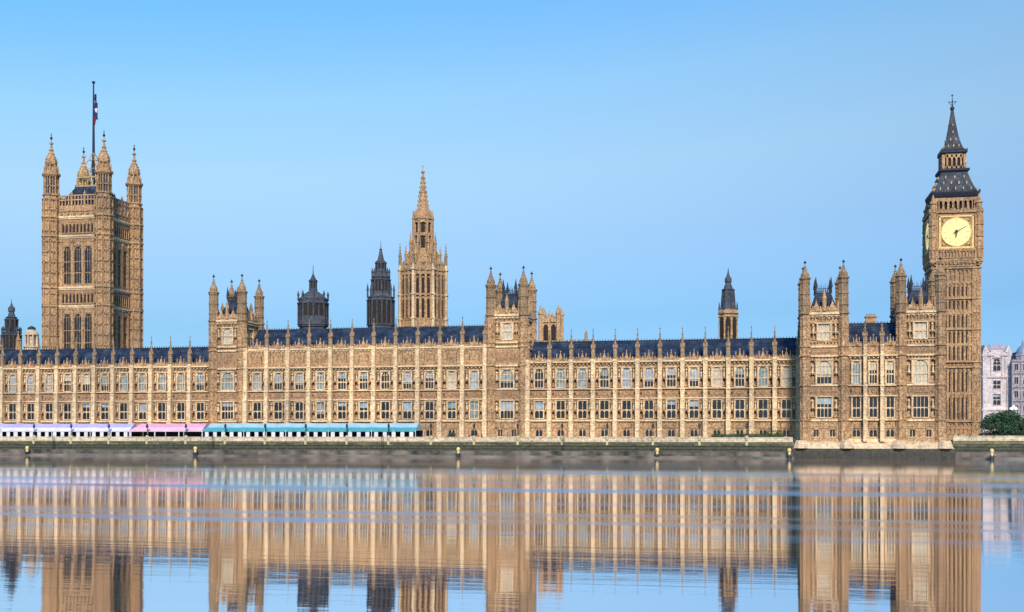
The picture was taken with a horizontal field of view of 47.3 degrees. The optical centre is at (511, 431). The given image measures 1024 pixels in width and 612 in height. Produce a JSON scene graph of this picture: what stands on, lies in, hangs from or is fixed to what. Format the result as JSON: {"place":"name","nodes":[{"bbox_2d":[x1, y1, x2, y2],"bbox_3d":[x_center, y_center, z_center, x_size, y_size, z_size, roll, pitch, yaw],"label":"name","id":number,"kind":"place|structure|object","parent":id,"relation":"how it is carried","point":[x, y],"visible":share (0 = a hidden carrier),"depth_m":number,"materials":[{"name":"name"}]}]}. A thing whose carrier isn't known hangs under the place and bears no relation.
{"place":"outdoors","nodes":[
{"label":"outdoors","id":0,"kind":"place"},
{"bbox_2d":[1,299,22,349],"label":"ventilation tower","id":1,"kind":"structure","parent":0,"point":[9,335],"depth_m":368.26,"materials":[{"name":"stone"}]},
{"bbox_2d":[41,133,143,348],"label":"great square tower","id":2,"kind":"structure","parent":0,"point":[92,260],"depth_m":378.13,"materials":[{"name":"stone"}]},
{"bbox_2d":[63,246,70,284],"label":"window","id":3,"kind":"structure","parent":2,"relation":"in","point":[67,249],"depth_m":378.97,"materials":[{"name":"glass"}]},
{"bbox_2d":[63,313,70,348],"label":"window","id":4,"kind":"structure","parent":2,"relation":"in","point":[67,316],"depth_m":378.97,"materials":[{"name":"glass"}]},
{"bbox_2d":[73,246,81,283],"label":"window","id":5,"kind":"structure","parent":2,"relation":"in","point":[77,250],"depth_m":378.23,"materials":[{"name":"glass"}]},
{"bbox_2d":[73,313,81,348],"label":"window","id":6,"kind":"structure","parent":2,"relation":"in","point":[76,316],"depth_m":378.23,"materials":[{"name":"glass"}]},
{"bbox_2d":[84,245,91,283],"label":"window","id":7,"kind":"structure","parent":2,"relation":"in","point":[88,248],"depth_m":377.49,"materials":[{"name":"glass"}]},
{"bbox_2d":[84,313,91,348],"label":"window","id":8,"kind":"structure","parent":2,"relation":"in","point":[88,316],"depth_m":377.49,"materials":[{"name":"glass"}]},
{"bbox_2d":[92,81,94,184],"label":"flagstaff","id":9,"kind":"object","parent":2,"relation":"on","point":[93,145],"visible":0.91,"depth_m":386.69,"materials":[{"name":"metal"}]},
{"bbox_2d":[117,249,121,287],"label":"window","id":10,"kind":"structure","parent":2,"relation":"in","point":[119,251],"depth_m":385.60,"materials":[{"name":"glass"}]},
{"bbox_2d":[123,250,127,288],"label":"window","id":11,"kind":"structure","parent":2,"relation":"in","point":[125,254],"depth_m":389.38,"materials":[{"name":"glass"}]},
{"bbox_2d":[297,269,328,328],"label":"ventilation tower","id":12,"kind":"structure","parent":0,"point":[313,305],"depth_m":317.11,"materials":[{"name":"stone"}]},
{"bbox_2d":[366,246,394,327],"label":"ventilation tower","id":13,"kind":"structure","parent":0,"point":[380,300],"depth_m":327.78,"materials":[{"name":"stone"}]},
{"bbox_2d":[0,453,793,458],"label":"foreshore","id":14,"kind":"structure","parent":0,"point":[726,457],"depth_m":265.07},
{"bbox_2d":[397,166,448,326],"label":"central spire tower","id":15,"kind":"structure","parent":0,"point":[422,295],"depth_m":341.05,"materials":[{"name":"stone"}]},
{"bbox_2d":[0,455,1023,611],"bbox_3d":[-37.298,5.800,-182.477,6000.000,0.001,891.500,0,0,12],"label":"river water","id":16,"kind":"structure","parent":0,"point":[257,534],"depth_m":65.79,"materials":[{"name":"liquid"}]},
{"bbox_2d":[0,435,792,456],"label":"river wall","id":17,"kind":"structure","parent":16,"relation":"in","point":[667,446],"depth_m":267.66,"materials":[{"name":"stone"}]},
{"bbox_2d":[711,428,783,436],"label":"terrace hedge","id":18,"kind":"object","parent":17,"relation":"on","point":[777,434],"visible":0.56,"depth_m":256.14,"materials":[{"name":"green plant"}]},
{"bbox_2d":[792,440,955,458],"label":"pavilion plinth","id":19,"kind":"structure","parent":16,"relation":"in","point":[851,449],"depth_m":247.12,"materials":[{"name":"stone"}]},
{"bbox_2d":[0,0,1023,353],"label":"sky","id":20,"kind":"structure","parent":0,"point":[629,155],"materials":[{"name":"blue"}]},
{"bbox_2d":[538,305,563,341],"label":"square tower","id":21,"kind":"structure","parent":0,"point":[552,323],"depth_m":327.47,"materials":[{"name":"stone"}]},
{"bbox_2d":[718,268,737,338],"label":"ventilation turret","id":22,"kind":"object","parent":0,"point":[728,312],"visible":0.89,"depth_m":318.36,"materials":[{"name":"stone"}]},
{"bbox_2d":[797,259,849,441],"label":"pavilion tower","id":23,"kind":"structure","parent":0,"point":[823,327],"depth_m":250.68,"materials":[{"name":"stone"}]},
{"bbox_2d":[816,396,832,417],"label":"window","id":24,"kind":"structure","parent":23,"relation":"in","point":[824,408],"depth_m":250.91,"materials":[{"name":"glass"}]},
{"bbox_2d":[816,359,832,384],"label":"window","id":25,"kind":"structure","parent":23,"relation":"in","point":[824,367],"depth_m":250.91,"materials":[{"name":"glass"}]},
{"bbox_2d":[817,322,831,340],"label":"window","id":26,"kind":"structure","parent":23,"relation":"in","point":[824,330],"depth_m":250.85,"materials":[{"name":"glass"}]},
{"bbox_2d":[848,321,898,441],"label":"pavilion range","id":27,"kind":"structure","parent":0,"point":[872,357],"depth_m":248.63,"materials":[{"name":"stone"}]},
{"bbox_2d":[851,360,860,384],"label":"window","id":28,"kind":"structure","parent":27,"relation":"in","point":[856,364],"depth_m":249.51,"materials":[{"name":"glass"}]},
{"bbox_2d":[851,396,861,417],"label":"window","id":29,"kind":"structure","parent":27,"relation":"in","point":[856,400],"depth_m":249.51,"materials":[{"name":"glass"}]},
{"bbox_2d":[868,396,877,417],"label":"window","id":30,"kind":"structure","parent":27,"relation":"in","point":[872,400],"depth_m":248.84,"materials":[{"name":"glass"}]},
{"bbox_2d":[868,360,877,383],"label":"window","id":31,"kind":"structure","parent":27,"relation":"in","point":[872,364],"depth_m":248.78,"materials":[{"name":"glass"}]},
{"bbox_2d":[885,396,894,417],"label":"window","id":32,"kind":"structure","parent":27,"relation":"in","point":[889,400],"depth_m":248.11,"materials":[{"name":"glass"}]},
{"bbox_2d":[885,360,894,383],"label":"window","id":33,"kind":"structure","parent":27,"relation":"in","point":[889,364],"depth_m":248.11,"materials":[{"name":"glass"}]},
{"bbox_2d":[889,257,946,441],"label":"pavilion tower","id":34,"kind":"structure","parent":0,"point":[918,316],"depth_m":246.75,"materials":[{"name":"stone"}]},
{"bbox_2d":[912,395,929,417],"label":"window","id":35,"kind":"structure","parent":34,"relation":"in","point":[920,403],"depth_m":246.90,"materials":[{"name":"glass"}]},
{"bbox_2d":[912,358,929,383],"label":"window","id":36,"kind":"structure","parent":34,"relation":"in","point":[920,366],"depth_m":246.90,"materials":[{"name":"stone"}]},
{"bbox_2d":[913,321,928,338],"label":"window","id":37,"kind":"structure","parent":34,"relation":"in","point":[920,328],"depth_m":246.90,"materials":[{"name":"glass"}]},
{"bbox_2d":[956,457,1023,459],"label":"foreshore","id":38,"kind":"structure","parent":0,"point":[1008,458],"depth_m":242.21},
{"bbox_2d":[981,345,1011,435],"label":"pale stone building","id":39,"kind":"structure","parent":0,"point":[996,379],"depth_m":430.20,"materials":[{"name":"white stone"}]},
{"bbox_2d":[1011,340,1023,430],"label":"domed stone building","id":40,"kind":"structure","parent":0,"point":[1017,378],"depth_m":425.69,"materials":[{"name":"white stone"}]},
{"label":"ground","id":41,"kind":"structure","parent":0,"visible":0},
{"bbox_2d":[23,326,40,349],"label":"stone cupola","id":42,"kind":"object","parent":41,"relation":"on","point":[31,338],"visible":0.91,"depth_m":358.05,"materials":[{"name":"stone"}]},
{"bbox_2d":[0,336,208,424],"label":"river wing","id":43,"kind":"structure","parent":41,"relation":"on","point":[136,386],"depth_m":294.84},
{"bbox_2d":[44,403,52,419],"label":"window","id":44,"kind":"structure","parent":43,"relation":"in","point":[48,407],"depth_m":297.82,"materials":[{"name":"stone"}]},
{"bbox_2d":[44,373,52,391],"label":"window","id":45,"kind":"structure","parent":43,"relation":"in","point":[48,377],"depth_m":297.75,"materials":[{"name":"stone"}]},
{"bbox_2d":[81,373,89,391],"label":"window","id":46,"kind":"structure","parent":43,"relation":"in","point":[85,377],"depth_m":295.72,"materials":[{"name":"stone"}]},
{"bbox_2d":[81,402,90,419],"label":"window","id":47,"kind":"structure","parent":43,"relation":"in","point":[85,406],"depth_m":295.72,"materials":[{"name":"stone"}]},
{"bbox_2d":[100,373,108,391],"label":"window","id":48,"kind":"structure","parent":43,"relation":"in","point":[104,376],"depth_m":294.64,"materials":[{"name":"glass"}]},
{"bbox_2d":[119,372,127,391],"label":"window","id":49,"kind":"structure","parent":43,"relation":"in","point":[122,375],"depth_m":293.63,"materials":[{"name":"glass"}]},
{"bbox_2d":[157,402,165,419],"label":"window","id":50,"kind":"structure","parent":43,"relation":"in","point":[162,405],"depth_m":291.56,"materials":[{"name":"glass"}]},
{"bbox_2d":[157,372,165,390],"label":"window","id":51,"kind":"structure","parent":43,"relation":"in","point":[161,376],"depth_m":291.56,"materials":[{"name":"glass"}]},
{"bbox_2d":[176,372,184,390],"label":"window","id":52,"kind":"structure","parent":43,"relation":"in","point":[180,376],"depth_m":290.57,"materials":[{"name":"glass"}]},
{"bbox_2d":[195,402,204,419],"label":"window","id":53,"kind":"structure","parent":43,"relation":"in","point":[200,411],"depth_m":289.50,"materials":[{"name":"glass"}]},
{"bbox_2d":[196,371,204,390],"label":"window","id":54,"kind":"structure","parent":43,"relation":"in","point":[200,381],"depth_m":289.50,"materials":[{"name":"glass"}]},
{"bbox_2d":[208,274,264,424],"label":"river front tower","id":55,"kind":"structure","parent":41,"relation":"on","point":[227,328],"depth_m":287.45,"materials":[{"name":"stone"}]},
{"bbox_2d":[220,401,233,419],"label":"window","id":56,"kind":"structure","parent":55,"relation":"in","point":[227,407],"depth_m":287.67,"materials":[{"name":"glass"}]},
{"bbox_2d":[220,371,233,390],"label":"window","id":57,"kind":"structure","parent":55,"relation":"in","point":[227,378],"depth_m":287.67,"materials":[{"name":"glass"}]},
{"bbox_2d":[221,327,232,344],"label":"window","id":58,"kind":"structure","parent":55,"relation":"in","point":[227,332],"depth_m":287.60,"materials":[{"name":"glass"}]},
{"bbox_2d":[485,265,536,436],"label":"river front tower","id":59,"kind":"structure","parent":41,"relation":"on","point":[511,323],"depth_m":273.38,"materials":[{"name":"stone"}]},
{"bbox_2d":[499,400,513,418],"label":"window","id":60,"kind":"structure","parent":59,"relation":"in","point":[506,406],"depth_m":273.56,"materials":[{"name":"glass"}]},
{"bbox_2d":[500,322,512,339],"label":"window","id":61,"kind":"structure","parent":59,"relation":"in","point":[506,327],"depth_m":273.56,"materials":[{"name":"glass"}]},
{"bbox_2d":[500,368,513,387],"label":"window","id":62,"kind":"structure","parent":59,"relation":"in","point":[506,374],"depth_m":273.56,"materials":[{"name":"stone"}]},
{"bbox_2d":[922,94,983,439],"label":"clock tower","id":63,"kind":"structure","parent":41,"relation":"on","point":[953,227],"depth_m":320.27,"materials":[{"name":"stone"}]},
{"bbox_2d":[950,436,1023,456],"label":"embankment wall","id":64,"kind":"structure","parent":41,"relation":"on","point":[982,446],"depth_m":244.69,"materials":[{"name":"stone"}]},
{"bbox_2d":[978,410,1023,435],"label":"tree","id":65,"kind":"object","parent":41,"relation":"on","point":[1005,422],"visible":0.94,"depth_m":299.98,"materials":[{"name":"green plant"}]},
{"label":"terrace pavement","id":66,"kind":"structure","parent":0,"visible":0},
{"bbox_2d":[0,423,142,436],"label":"marquee","id":67,"kind":"object","parent":66,"relation":"on","point":[78,430],"visible":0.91,"depth_m":288.57,"materials":[{"name":"white fabric"}]},
{"bbox_2d":[129,423,212,436],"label":"marquee","id":68,"kind":"object","parent":66,"relation":"on","point":[171,430],"visible":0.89,"depth_m":283.23,"materials":[{"name":"pink fabric"}]},
{"bbox_2d":[202,423,423,436],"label":"marquee","id":69,"kind":"object","parent":66,"relation":"on","point":[325,430],"visible":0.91,"depth_m":275.73,"materials":[{"name":"blue fabric"}]},
{"bbox_2d":[242,316,486,436],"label":"central river block","id":70,"kind":"structure","parent":66,"relation":"on","point":[425,377],"depth_m":280.91,"materials":[{"name":"stone"}]},
{"bbox_2d":[252,402,261,419],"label":"window","id":71,"kind":"structure","parent":70,"relation":"in","point":[256,406],"depth_m":286.48,"materials":[{"name":"glass"}]},
{"bbox_2d":[252,372,261,390],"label":"window","id":72,"kind":"structure","parent":70,"relation":"in","point":[256,376],"depth_m":286.48,"materials":[{"name":"stone"}]},
{"bbox_2d":[273,401,282,419],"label":"window","id":73,"kind":"structure","parent":70,"relation":"in","point":[278,404],"depth_m":285.43,"materials":[{"name":"stone"}]},
{"bbox_2d":[273,372,282,389],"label":"window","id":74,"kind":"structure","parent":70,"relation":"in","point":[277,376],"depth_m":285.36,"materials":[{"name":"stone"}]},
{"bbox_2d":[294,401,303,419],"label":"window","id":75,"kind":"structure","parent":70,"relation":"in","point":[299,404],"depth_m":284.32,"materials":[{"name":"stone"}]},
{"bbox_2d":[294,372,303,389],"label":"window","id":76,"kind":"structure","parent":70,"relation":"in","point":[298,385],"depth_m":284.32,"materials":[{"name":"stone"}]},
{"bbox_2d":[315,371,324,389],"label":"window","id":77,"kind":"structure","parent":70,"relation":"in","point":[320,375],"depth_m":283.21,"materials":[{"name":"stone"}]},
{"bbox_2d":[315,401,325,419],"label":"window","id":78,"kind":"structure","parent":70,"relation":"in","point":[320,405],"depth_m":283.21,"materials":[{"name":"stone"}]},
{"bbox_2d":[337,401,346,419],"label":"window","id":79,"kind":"structure","parent":70,"relation":"in","point":[342,404],"depth_m":282.11,"materials":[{"name":"stone"}]},
{"bbox_2d":[337,371,346,389],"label":"window","id":80,"kind":"structure","parent":70,"relation":"in","point":[341,375],"depth_m":282.11,"materials":[{"name":"stone"}]},
{"bbox_2d":[358,401,367,419],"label":"window","id":81,"kind":"structure","parent":70,"relation":"in","point":[363,405],"depth_m":281.08,"materials":[{"name":"stone"}]},
{"bbox_2d":[358,371,367,389],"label":"window","id":82,"kind":"structure","parent":70,"relation":"in","point":[363,375],"depth_m":281.01,"materials":[{"name":"stone"}]},
{"bbox_2d":[380,401,389,418],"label":"window","id":83,"kind":"structure","parent":70,"relation":"in","point":[385,404],"depth_m":279.91,"materials":[{"name":"stone"}]},
{"bbox_2d":[380,371,389,389],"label":"window","id":84,"kind":"structure","parent":70,"relation":"in","point":[385,374],"depth_m":279.98,"materials":[{"name":"glass"}]},
{"bbox_2d":[402,401,411,418],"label":"window","id":85,"kind":"structure","parent":70,"relation":"in","point":[407,410],"depth_m":278.82,"materials":[{"name":"glass"}]},
{"bbox_2d":[402,370,411,388],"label":"window","id":86,"kind":"structure","parent":70,"relation":"in","point":[407,374],"depth_m":278.82,"materials":[{"name":"glass"}]},
{"bbox_2d":[424,401,433,418],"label":"window","id":87,"kind":"structure","parent":70,"relation":"in","point":[429,404],"depth_m":277.74,"materials":[{"name":"glass"}]},
{"bbox_2d":[424,370,433,388],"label":"window","id":88,"kind":"structure","parent":70,"relation":"in","point":[429,373],"depth_m":277.74,"materials":[{"name":"stone"}]},
{"bbox_2d":[446,400,456,418],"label":"window","id":89,"kind":"structure","parent":70,"relation":"in","point":[451,404],"depth_m":276.65,"materials":[{"name":"glass"}]},
{"bbox_2d":[446,370,456,388],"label":"window","id":90,"kind":"structure","parent":70,"relation":"in","point":[451,374],"depth_m":276.65,"materials":[{"name":"stone"}]},
{"bbox_2d":[469,370,478,388],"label":"window","id":91,"kind":"structure","parent":70,"relation":"in","point":[473,374],"depth_m":275.57,"materials":[{"name":"glass"}]},
{"bbox_2d":[469,400,479,418],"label":"window","id":92,"kind":"structure","parent":70,"relation":"in","point":[473,404],"depth_m":275.57,"materials":[{"name":"glass"}]},
{"bbox_2d":[525,325,799,441],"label":"river wing","id":93,"kind":"structure","parent":66,"relation":"on","point":[637,387],"depth_m":266.90,"materials":[{"name":"stone"}]},
{"bbox_2d":[533,400,543,418],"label":"window","id":94,"kind":"structure","parent":93,"relation":"in","point":[538,404],"depth_m":272.43,"materials":[{"name":"glass"}]},
{"bbox_2d":[534,368,543,387],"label":"window","id":95,"kind":"structure","parent":93,"relation":"in","point":[538,372],"depth_m":272.43,"materials":[{"name":"glass"}]},
{"bbox_2d":[555,400,565,418],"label":"window","id":96,"kind":"structure","parent":93,"relation":"in","point":[560,405],"depth_m":271.43,"materials":[{"name":"stone"}]},
{"bbox_2d":[555,367,565,387],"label":"window","id":97,"kind":"structure","parent":93,"relation":"in","point":[560,373],"depth_m":271.43,"materials":[{"name":"stone"}]},
{"bbox_2d":[577,400,587,418],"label":"window","id":98,"kind":"structure","parent":93,"relation":"in","point":[583,409],"depth_m":270.38,"materials":[{"name":"stone"}]},
{"bbox_2d":[577,367,587,387],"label":"window","id":99,"kind":"structure","parent":93,"relation":"in","point":[581,371],"depth_m":270.44,"materials":[{"name":"stone"}]},
{"bbox_2d":[599,400,609,418],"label":"window","id":100,"kind":"structure","parent":93,"relation":"in","point":[604,409],"depth_m":269.39,"materials":[{"name":"stone"}]},
{"bbox_2d":[599,367,609,387],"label":"window","id":101,"kind":"structure","parent":93,"relation":"in","point":[604,377],"depth_m":269.39,"materials":[{"name":"glass"}]},
{"bbox_2d":[621,399,631,418],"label":"window","id":102,"kind":"structure","parent":93,"relation":"in","point":[626,406],"depth_m":268.34,"materials":[{"name":"stone"}]},
{"bbox_2d":[621,367,631,387],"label":"window","id":103,"kind":"structure","parent":93,"relation":"in","point":[626,372],"depth_m":268.40,"materials":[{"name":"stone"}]},
{"bbox_2d":[643,366,653,387],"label":"window","id":104,"kind":"structure","parent":93,"relation":"in","point":[648,372],"depth_m":267.29,"materials":[{"name":"stone"}]},
{"bbox_2d":[643,399,654,418],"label":"window","id":105,"kind":"structure","parent":93,"relation":"in","point":[648,404],"depth_m":267.36,"materials":[{"name":"stone"}]},
{"bbox_2d":[666,399,676,418],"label":"window","id":106,"kind":"structure","parent":93,"relation":"in","point":[671,404],"depth_m":266.31,"materials":[{"name":"stone"}]},
{"bbox_2d":[666,366,676,386],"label":"window","id":107,"kind":"structure","parent":93,"relation":"in","point":[671,371],"depth_m":266.31,"materials":[{"name":"stone"}]},
{"bbox_2d":[688,399,699,418],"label":"window","id":108,"kind":"structure","parent":93,"relation":"in","point":[693,404],"depth_m":265.28,"materials":[{"name":"stone"}]},
{"bbox_2d":[688,366,699,386],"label":"window","id":109,"kind":"structure","parent":93,"relation":"in","point":[693,371],"depth_m":265.28,"materials":[{"name":"glass"}]},
{"bbox_2d":[711,399,721,418],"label":"window","id":110,"kind":"structure","parent":93,"relation":"in","point":[717,403],"depth_m":264.24,"materials":[{"name":"glass"}]},
{"bbox_2d":[711,366,721,386],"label":"window","id":111,"kind":"structure","parent":93,"relation":"in","point":[716,370],"depth_m":264.24,"materials":[{"name":"stone"}]},
{"bbox_2d":[734,399,744,418],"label":"window","id":112,"kind":"structure","parent":93,"relation":"in","point":[739,404],"depth_m":263.28,"materials":[{"name":"stone"}]},
{"bbox_2d":[734,365,744,386],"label":"window","id":113,"kind":"structure","parent":93,"relation":"in","point":[739,371],"depth_m":263.28,"materials":[{"name":"stone"}]},
{"bbox_2d":[757,399,768,418],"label":"window","id":114,"kind":"structure","parent":93,"relation":"in","point":[762,404],"depth_m":262.25,"materials":[{"name":"glass"}]},
{"bbox_2d":[757,365,768,386],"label":"window","id":115,"kind":"structure","parent":93,"relation":"in","point":[762,370],"depth_m":262.19,"materials":[{"name":"stone"}]},
{"bbox_2d":[780,399,791,418],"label":"window","id":116,"kind":"structure","parent":93,"relation":"in","point":[786,404],"depth_m":261.16,"materials":[{"name":"glass"}]},
{"bbox_2d":[780,365,791,386],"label":"window","id":117,"kind":"structure","parent":93,"relation":"in","point":[786,370],"depth_m":261.23,"materials":[{"name":"stone"}]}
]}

